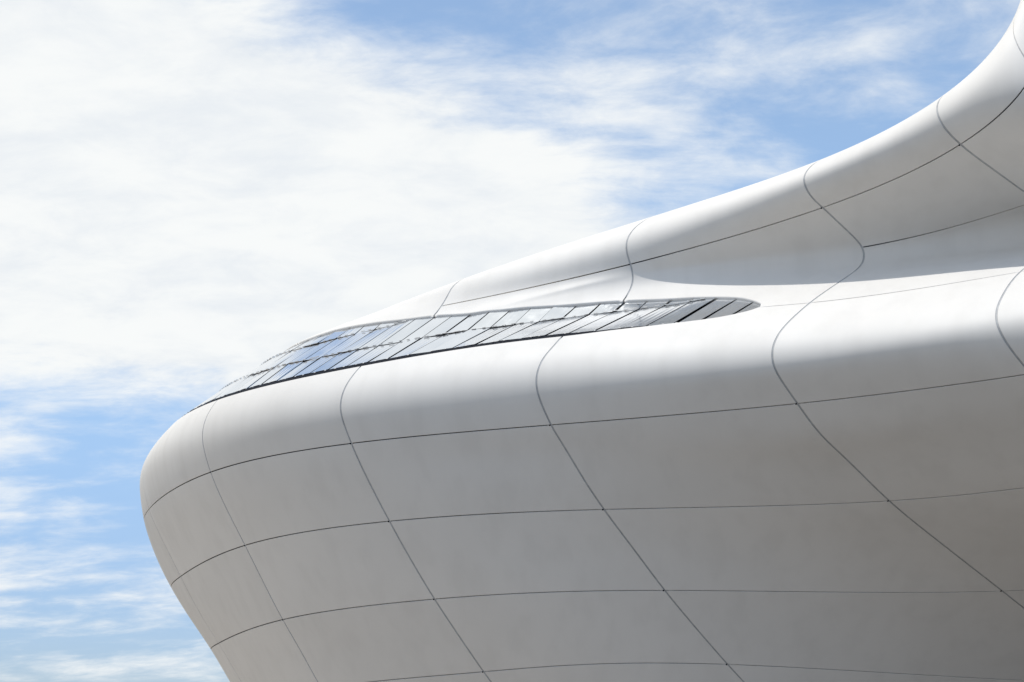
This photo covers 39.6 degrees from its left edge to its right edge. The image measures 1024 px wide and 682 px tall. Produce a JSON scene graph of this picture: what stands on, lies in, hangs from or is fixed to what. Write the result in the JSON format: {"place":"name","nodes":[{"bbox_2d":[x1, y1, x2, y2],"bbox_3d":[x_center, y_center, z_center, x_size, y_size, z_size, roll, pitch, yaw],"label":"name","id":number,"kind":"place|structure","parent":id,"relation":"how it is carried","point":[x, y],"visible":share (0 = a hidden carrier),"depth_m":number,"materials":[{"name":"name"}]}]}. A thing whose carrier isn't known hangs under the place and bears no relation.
{"place":"outdoors","nodes":[
{"label":"outdoors","id":0,"kind":"place"},
{"bbox_2d":[0,0,1019,681],"label":"sky","id":1,"kind":"structure","parent":0,"point":[193,193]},
{"bbox_3d":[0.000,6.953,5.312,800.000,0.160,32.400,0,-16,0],"label":"road","id":2,"kind":"structure","parent":0,"visible":0},
{"bbox_2d":[140,0,1023,681],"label":"curved building","id":3,"kind":"structure","parent":2,"relation":"on","point":[768,430],"depth_m":31.45,"materials":[{"name":"white paint"}]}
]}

